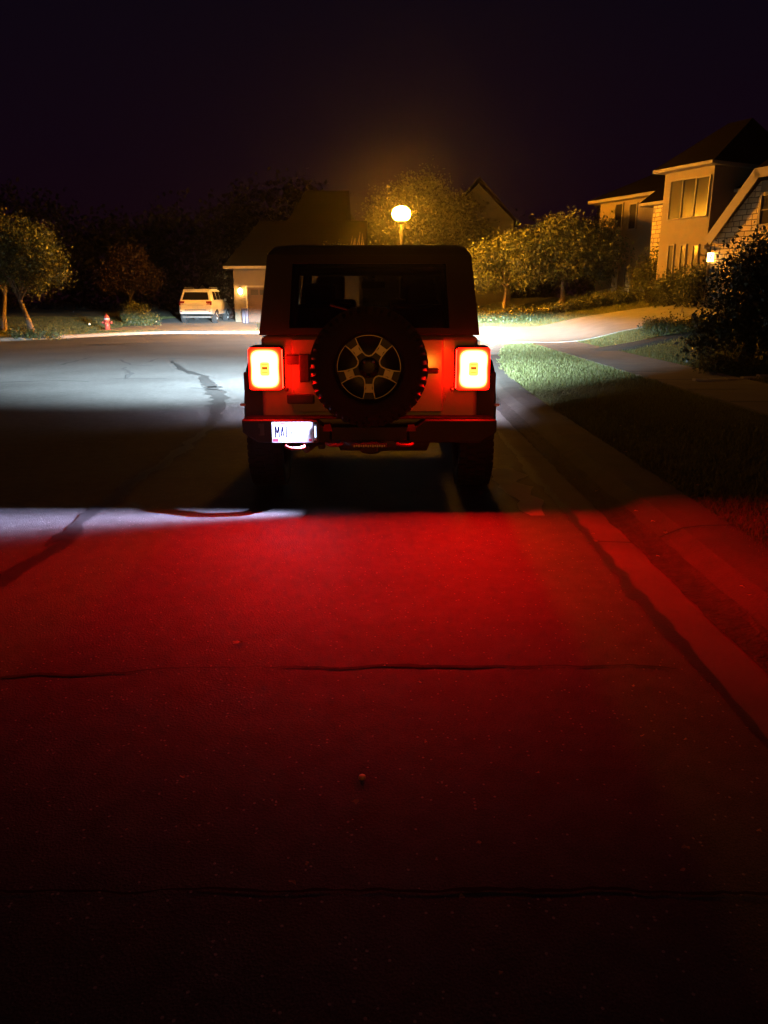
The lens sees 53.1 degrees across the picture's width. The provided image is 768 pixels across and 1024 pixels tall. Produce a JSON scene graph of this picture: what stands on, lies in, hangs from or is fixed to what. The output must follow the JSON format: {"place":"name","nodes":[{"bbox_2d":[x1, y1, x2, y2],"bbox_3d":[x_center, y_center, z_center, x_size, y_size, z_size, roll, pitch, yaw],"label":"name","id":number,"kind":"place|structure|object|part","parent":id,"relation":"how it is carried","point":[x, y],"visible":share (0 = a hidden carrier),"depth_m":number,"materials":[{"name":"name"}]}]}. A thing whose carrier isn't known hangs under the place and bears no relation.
{"place":"outdoors","nodes":[
{"label":"outdoors","id":0,"kind":"place"},
{"bbox_2d":[0,316,234,334],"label":"grass","id":1,"kind":"structure","parent":0,"point":[19,321],"depth_m":43.04,"materials":[{"name":"green plant"}]},
{"bbox_2d":[102,313,112,329],"bbox_3d":[-12.899,-8.840,35.720,0.423,0.775,0.422,12,20,38],"label":"fire hydrant","id":2,"kind":"object","parent":1,"relation":"on","point":[106,322],"visible":0.98,"depth_m":35.67,"materials":[{"name":"red metal"}]},
{"bbox_2d":[97,318,256,330],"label":"driveway","id":3,"kind":"structure","parent":0,"point":[192,324],"depth_m":39.70,"materials":[{"name":"concrete"}]},
{"bbox_2d":[179,287,229,322],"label":"parked car","id":4,"kind":"object","parent":3,"relation":"on","point":[197,304],"visible":0.94,"depth_m":42.64,"materials":[{"name":"white paint"}]},
{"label":"rear window","id":5,"kind":"part","parent":4,"relation":"part of","materials":[{"name":"black glass"}]},
{"bbox_2d":[241,308,245,322],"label":"waste bin","id":6,"kind":"object","parent":3,"relation":"on","point":[243,315],"visible":0.88,"depth_m":43.58,"materials":[{"name":"plastic"}]},
{"bbox_2d":[244,308,248,322],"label":"waste bin","id":7,"kind":"object","parent":3,"relation":"on","point":[247,314],"visible":0.99,"depth_m":43.36,"materials":[{"name":"plastic"}]},
{"bbox_2d":[0,334,767,1023],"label":"road","id":8,"kind":"structure","parent":0,"point":[188,568],"depth_m":2.66,"materials":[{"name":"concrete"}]},
{"bbox_2d":[46,505,96,544],"bbox_3d":[-2.134,0.077,5.313,0.104,0.001,0.984,-1,16,-3],"label":"sealed crack","id":9,"kind":"object","parent":8,"relation":"on","point":[79,520],"visible":1,"depth_m":5.25,"materials":[{"name":"black asphalt"}]},
{"bbox_2d":[81,342,144,345],"bbox_3d":[-9.276,-5.790,26.475,2.671,0.001,0.892,-14,21,-42],"label":"tar patch","id":10,"kind":"object","parent":8,"relation":"on","point":[107,344],"visible":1,"depth_m":26.21,"materials":[{"name":"black asphalt"}]},
{"bbox_2d":[0,386,230,588],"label":"sealed crack","id":11,"kind":"object","parent":8,"relation":"on","point":[18,570],"visible":1,"depth_m":6.23,"materials":[{"name":"black asphalt"}]},
{"bbox_2d":[122,367,134,377],"bbox_3d":[-5.406,-2.953,16.247,0.234,0.001,2.758,-6,17,-20],"label":"road crack","id":12,"kind":"object","parent":8,"relation":"on","point":[129,375],"visible":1,"depth_m":16.01,"materials":[{"name":"grey asphalt"}]},
{"bbox_2d":[121,378,166,378],"bbox_3d":[-4.741,-2.601,14.978,1.001,0.001,0.128,0,16,-2],"label":"road crack","id":13,"kind":"object","parent":8,"relation":"on","point":[143,378],"visible":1,"depth_m":15.00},
{"bbox_2d":[171,361,217,387],"bbox_3d":[-4.118,-2.995,16.398,0.388,0.001,6.494,-6,17,-21],"label":"sealed crack","id":14,"kind":"object","parent":8,"relation":"on","point":[206,381],"visible":1,"depth_m":15.00,"materials":[{"name":"black asphalt"}]},
{"bbox_2d":[0,331,505,354],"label":"kerb","id":15,"kind":"structure","parent":8,"relation":"on","point":[496,349],"depth_m":32.38,"materials":[{"name":"concrete"}]},
{"bbox_2d":[75,332,714,542],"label":"kerb joints","id":16,"kind":"object","parent":15,"relation":"on","point":[613,541],"visible":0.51,"depth_m":4.91,"materials":[{"name":"grey concrete"}]},
{"bbox_2d":[0,663,675,677],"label":"road crack","id":17,"kind":"object","parent":8,"relation":"on","point":[375,665],"visible":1,"depth_m":3.24,"materials":[{"name":"black asphalt"}]},
{"bbox_2d":[358,774,365,779],"bbox_3d":[-0.070,0.857,2.485,0.025,0.012,0.024,0,16,0],"label":"bottle cap","id":18,"kind":"object","parent":8,"relation":"on","point":[362,777],"visible":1,"depth_m":2.48,"materials":[{"name":"gold metal"}]},
{"bbox_2d":[240,245,498,484],"bbox_3d":[-0.105,-1.532,7.609,2.040,1.885,4.778,0,16,0],"label":"off road car","id":19,"kind":"object","parent":8,"relation":"on","point":[370,349],"visible":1,"depth_m":5.48,"materials":[{"name":"red paint"}]},
{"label":"rear window","id":20,"kind":"part","parent":19,"relation":"part of","materials":[{"name":"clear glass"}]},
{"bbox_2d":[491,468,544,515],"bbox_3d":[1.099,-0.190,6.282,0.348,0.001,1.613,0,16,0],"label":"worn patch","id":21,"kind":"object","parent":8,"relation":"on","point":[505,479],"visible":0.95,"depth_m":6.26,"materials":[{"name":"grey asphalt"}]},
{"bbox_2d":[496,409,767,738],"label":"gutter","id":22,"kind":"object","parent":8,"relation":"on","point":[739,673],"visible":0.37,"depth_m":3.98,"materials":[{"name":"concrete"}]},
{"bbox_2d":[496,394,767,674],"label":"gutter dirt","id":23,"kind":"structure","parent":22,"relation":"on","point":[742,628],"depth_m":4.54,"materials":[{"name":"brown soil"}]},
{"bbox_2d":[496,430,767,746],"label":"edge seam","id":24,"kind":"object","parent":8,"relation":"on","point":[662,623],"visible":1,"depth_m":3.82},
{"bbox_2d":[0,297,767,546],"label":"ground","id":25,"kind":"structure","parent":0,"point":[40,311],"depth_m":9.29,"materials":[{"name":"green plant"}]},
{"bbox_2d":[0,206,22,330],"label":"deciduous tree","id":26,"kind":"object","parent":25,"relation":"on","point":[3,323],"visible":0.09,"depth_m":34.68,"materials":[{"name":"green plant"}]},
{"bbox_2d":[3,326,20,336],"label":"plant","id":27,"kind":"object","parent":25,"relation":"on","point":[13,334],"visible":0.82,"depth_m":28.98,"materials":[{"name":"green plant"}]},
{"bbox_2d":[11,323,33,339],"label":"plant","id":28,"kind":"object","parent":25,"relation":"on","point":[24,335],"visible":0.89,"depth_m":28.98,"materials":[{"name":"green plant"}]},
{"bbox_2d":[24,318,45,338],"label":"plant","id":29,"kind":"object","parent":25,"relation":"on","point":[31,333],"visible":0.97,"depth_m":28.88,"materials":[{"name":"green plant"}]},
{"bbox_2d":[0,209,77,335],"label":"deciduous tree","id":30,"kind":"object","parent":25,"relation":"on","point":[14,249],"visible":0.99,"depth_m":28.76,"materials":[{"name":"green plant"}]},
{"bbox_2d":[28,325,49,339],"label":"plant","id":31,"kind":"object","parent":25,"relation":"on","point":[41,334],"visible":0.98,"depth_m":28.87,"materials":[{"name":"green plant"}]},
{"bbox_2d":[42,323,61,339],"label":"plant","id":32,"kind":"object","parent":25,"relation":"on","point":[52,334],"visible":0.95,"depth_m":28.99,"materials":[{"name":"green plant"}]},
{"bbox_2d":[46,321,66,339],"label":"plant","id":33,"kind":"object","parent":25,"relation":"on","point":[55,336],"visible":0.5,"depth_m":29.33,"materials":[{"name":"green plant"}]},
{"bbox_2d":[89,234,169,304],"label":"deciduous tree","id":34,"kind":"object","parent":25,"relation":"on","point":[137,276],"visible":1,"depth_m":47.28,"materials":[{"name":"green plant"}]},
{"bbox_2d":[118,299,161,325],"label":"shrub","id":35,"kind":"object","parent":25,"relation":"on","point":[135,314],"visible":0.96,"depth_m":40.50,"materials":[{"name":"green plant"}]},
{"bbox_2d":[197,283,211,288],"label":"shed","id":36,"kind":"structure","parent":25,"relation":"on","point":[203,286],"depth_m":57.59,"materials":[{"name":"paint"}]},
{"bbox_2d":[206,270,234,318],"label":"shrub","id":37,"kind":"object","parent":25,"relation":"on","point":[222,285],"visible":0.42,"depth_m":46.84,"materials":[{"name":"green plant"}]},
{"bbox_2d":[0,166,600,309],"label":"treeline","id":38,"kind":"object","parent":25,"relation":"on","point":[236,234],"visible":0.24,"depth_m":70.70,"materials":[{"name":"green plant"}]},
{"bbox_2d":[323,233,363,244],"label":"deciduous tree","id":39,"kind":"object","parent":25,"relation":"on","point":[351,241],"visible":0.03,"depth_m":41.22,"materials":[{"name":"green plant"}]},
{"bbox_2d":[223,176,519,322],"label":"family house","id":40,"kind":"structure","parent":25,"relation":"on","point":[317,217],"depth_m":46.07,"materials":[{"name":"brown paint"}]},
{"bbox_2d":[247,287,263,322],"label":"garage door","id":41,"kind":"structure","parent":40,"relation":"in","point":[255,294],"depth_m":44.49,"materials":[{"name":"brown wood"}]},
{"bbox_2d":[392,203,410,244],"bbox_3d":[0.738,-10.592,33.384,0.800,5.331,0.800,0,16,0],"label":"street lamp","id":42,"kind":"object","parent":25,"relation":"on","point":[401,213],"visible":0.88,"depth_m":32.56,"materials":[{"name":"glass"}]},
{"bbox_2d":[355,155,497,279],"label":"deciduous tree","id":43,"kind":"object","parent":25,"relation":"on","point":[437,222],"visible":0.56,"depth_m":49.28,"materials":[{"name":"green plant"}]},
{"bbox_2d":[477,303,509,324],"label":"shrub","id":44,"kind":"object","parent":25,"relation":"on","point":[485,316],"visible":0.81,"depth_m":33.19,"materials":[{"name":"green plant"}]},
{"bbox_2d":[466,224,550,310],"bbox_3d":[5.966,-11.665,37.231,5.009,4.238,3.139,0,16,0],"label":"deciduous tree","id":45,"kind":"object","parent":25,"relation":"on","point":[482,268],"visible":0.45,"depth_m":36.78,"materials":[{"name":"green plant"}]},
{"bbox_2d":[490,303,539,322],"bbox_3d":[5.614,-8.496,33.419,2.211,1.168,1.697,7,17,24],"label":"shrub","id":46,"kind":"object","parent":25,"relation":"on","point":[520,314],"visible":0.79,"depth_m":33.29,"materials":[{"name":"green plant"}]},
{"bbox_2d":[521,302,561,320],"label":"shrub","id":47,"kind":"object","parent":25,"relation":"on","point":[538,314],"visible":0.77,"depth_m":33.55,"materials":[{"name":"green plant"}]},
{"bbox_2d":[543,296,582,314],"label":"shrub","id":48,"kind":"object","parent":25,"relation":"on","point":[564,306],"visible":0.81,"depth_m":33.69,"materials":[{"name":"green plant"}]},
{"bbox_2d":[494,204,634,305],"bbox_3d":[8.436,-11.961,35.935,6.616,4.687,3.764,0,16,0],"label":"deciduous tree","id":49,"kind":"object","parent":25,"relation":"on","point":[593,249],"visible":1,"depth_m":35.50,"materials":[{"name":"green plant"}]},
{"bbox_2d":[561,292,605,310],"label":"shrub","id":50,"kind":"object","parent":25,"relation":"on","point":[584,303],"visible":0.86,"depth_m":33.49,"materials":[{"name":"green plant"}]},
{"bbox_2d":[589,287,634,306],"bbox_3d":[9.933,-9.294,33.692,1.912,1.188,1.817,10,19,33],"label":"shrub","id":51,"kind":"object","parent":25,"relation":"on","point":[603,297],"visible":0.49,"depth_m":33.46,"materials":[{"name":"green plant"}]},
{"bbox_2d":[490,354,767,629],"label":"kerb","id":52,"kind":"structure","parent":25,"relation":"on","point":[726,560],"depth_m":5.36,"materials":[{"name":"grey concrete"}]},
{"bbox_2d":[606,282,651,304],"bbox_3d":[10.682,-9.341,33.122,2.354,1.162,1.842,0,16,0],"label":"shrub","id":53,"kind":"object","parent":25,"relation":"on","point":[627,298],"visible":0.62,"depth_m":33.00,"materials":[{"name":"green plant"}]},
{"bbox_2d":[496,308,767,385],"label":"grass","id":54,"kind":"structure","parent":25,"relation":"on","point":[518,357],"depth_m":16.60,"materials":[{"name":"green plant"}]},
{"bbox_2d":[624,241,658,297],"bbox_3d":[11.552,-10.630,33.867,2.039,2.651,1.818,0,16,0],"label":"shrub","id":55,"kind":"object","parent":25,"relation":"on","point":[646,273],"visible":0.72,"depth_m":33.77,"materials":[{"name":"green plant"}]},
{"bbox_2d":[519,382,767,555],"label":"grass","id":56,"kind":"structure","parent":25,"relation":"on","point":[672,397],"depth_m":8.27,"materials":[{"name":"green plant"}]},
{"bbox_2d":[620,277,670,304],"bbox_3d":[11.218,-9.085,31.758,2.794,1.432,1.653,0,16,0],"label":"shrub","id":57,"kind":"object","parent":25,"relation":"on","point":[644,292],"visible":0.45,"depth_m":31.60,"materials":[{"name":"green plant"}]},
{"bbox_2d":[588,328,715,350],"bbox_3d":[7.598,-4.733,21.206,3.934,0.753,1.666,0,16,0],"label":"mulch bed","id":58,"kind":"object","parent":25,"relation":"on","point":[648,342],"visible":0.47,"depth_m":20.96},
{"bbox_2d":[629,309,702,338],"bbox_3d":[8.108,-5.274,21.849,2.124,0.961,1.353,0,16,0],"label":"shrub","id":59,"kind":"object","parent":58,"relation":"on","point":[664,327],"visible":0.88,"depth_m":21.75,"materials":[{"name":"green plant"}]},
{"bbox_2d":[650,263,689,307],"bbox_3d":[11.261,-8.626,29.824,2.288,1.993,1.882,0,16,0],"label":"shrub","id":60,"kind":"object","parent":25,"relation":"on","point":[664,286],"visible":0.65,"depth_m":29.63,"materials":[{"name":"green plant"}]},
{"bbox_2d":[588,118,767,305],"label":"stone house","id":61,"kind":"structure","parent":25,"relation":"on","point":[688,206],"depth_m":30.54,"materials":[{"name":"paint"}]},
{"bbox_2d":[608,265,619,291],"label":"window","id":62,"kind":"structure","parent":61,"relation":"in","point":[616,279],"depth_m":38.33,"materials":[{"name":"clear glass"}]},
{"bbox_2d":[613,202,624,229],"bbox_3d":[11.480,-14.470,37.590,0.090,1.245,0.576,-8,17,-26],"label":"window","id":63,"kind":"structure","parent":61,"relation":"in","point":[619,207],"depth_m":37.56,"materials":[{"name":"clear glass"}]},
{"bbox_2d":[622,266,632,294],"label":"window","id":64,"kind":"structure","parent":61,"relation":"in","point":[625,280],"depth_m":37.65,"materials":[{"name":"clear glass"}]},
{"bbox_2d":[627,202,638,230],"bbox_3d":[11.915,-14.163,36.812,0.090,1.235,0.559,-8,17,-26],"label":"window","id":65,"kind":"structure","parent":61,"relation":"in","point":[633,207],"depth_m":36.82,"materials":[{"name":"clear glass"}]},
{"bbox_2d":[665,244,675,278],"bbox_3d":[11.912,-10.398,32.001,0.090,1.445,0.355,-8,17,-26],"label":"window","id":66,"kind":"structure","parent":61,"relation":"in","point":[671,247],"depth_m":31.96,"materials":[{"name":"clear glass"}]},
{"bbox_2d":[667,178,683,220],"bbox_3d":[11.907,-12.742,31.356,0.090,1.561,0.704,-8,17,-26],"label":"window","id":67,"kind":"structure","parent":61,"relation":"in","point":[676,186],"depth_m":31.40,"materials":[{"name":"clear glass"}]},
{"bbox_2d":[678,244,687,279],"bbox_3d":[12.208,-10.221,31.461,0.090,1.421,0.319,-8,17,-26],"label":"window","id":68,"kind":"structure","parent":61,"relation":"in","point":[683,247],"depth_m":31.40,"materials":[{"name":"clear glass"}]},
{"bbox_2d":[679,176,697,218],"bbox_3d":[12.209,-12.582,30.799,0.090,1.544,0.695,-8,17,-26],"label":"window","id":69,"kind":"structure","parent":61,"relation":"in","point":[689,187],"depth_m":30.83,"materials":[{"name":"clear glass"}]},
{"bbox_2d":[689,244,699,276],"bbox_3d":[12.495,-10.047,30.926,0.090,1.398,0.333,-8,17,-26],"label":"window","id":70,"kind":"structure","parent":61,"relation":"in","point":[695,247],"depth_m":30.87,"materials":[{"name":"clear glass"}]},
{"bbox_2d":[692,174,711,217],"bbox_3d":[12.511,-12.420,30.238,0.090,1.528,0.702,-8,17,-26],"label":"window","id":71,"kind":"structure","parent":61,"relation":"in","point":[703,184],"depth_m":30.24,"materials":[{"name":"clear glass"}]},
{"bbox_2d":[707,252,714,262],"bbox_3d":[11.736,-9.144,27.572,0.240,0.360,0.200,-8,17,-26],"label":"wall lantern","id":72,"kind":"object","parent":61,"relation":"attached to","point":[709,256],"depth_m":27.52,"materials":[{"name":"glass"}]},
{"bbox_2d":[756,192,767,226],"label":"window","id":73,"kind":"structure","parent":61,"relation":"in","point":[762,219],"depth_m":25.64,"materials":[{"name":"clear glass"}]},
{"bbox_2d":[662,254,711,308],"bbox_3d":[11.538,-8.395,28.252,2.169,2.108,1.952,0,16,0],"label":"shrub","id":74,"kind":"object","parent":25,"relation":"on","point":[695,283],"visible":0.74,"depth_m":28.18,"materials":[{"name":"green plant"}]},
{"bbox_2d":[674,216,767,367],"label":"evergreen bush","id":75,"kind":"object","parent":25,"relation":"on","point":[747,317],"visible":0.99,"depth_m":14.73,"materials":[{"name":"green plant"}]},
{"bbox_2d":[690,346,767,373],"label":"shrub","id":76,"kind":"object","parent":25,"relation":"on","point":[728,366],"visible":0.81,"depth_m":14.52,"materials":[{"name":"green plant"}]},
{"bbox_2d":[692,374,767,380],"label":"bed edging","id":77,"kind":"object","parent":25,"relation":"on","point":[722,379],"visible":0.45,"depth_m":13.37,"materials":[{"name":"concrete"}]},
{"bbox_2d":[0,0,767,302],"label":"sky","id":78,"kind":"structure","parent":0,"point":[553,104],"materials":[{"name":"black"}]},
{"bbox_2d":[478,321,536,326],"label":"sidewalk","id":79,"kind":"structure","parent":0,"point":[510,324],"depth_m":31.91,"materials":[{"name":"concrete"}]},
{"bbox_2d":[477,295,702,327],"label":"grass","id":80,"kind":"structure","parent":0,"point":[568,315],"depth_m":32.60,"materials":[{"name":"green plant"}]},
{"bbox_2d":[473,299,722,345],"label":"driveway","id":81,"kind":"structure","parent":0,"point":[585,328],"depth_m":28.13,"materials":[{"name":"concrete"}]},
{"bbox_2d":[533,341,767,414],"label":"sidewalk","id":82,"kind":"structure","parent":0,"point":[752,395],"depth_m":14.11,"materials":[{"name":"concrete"}]},
{"bbox_2d":[537,344,665,371],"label":"sidewalk joints","id":83,"kind":"object","parent":82,"relation":"on","point":[596,359],"visible":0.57,"depth_m":18.15,"materials":[{"name":"grey concrete"}]}
]}

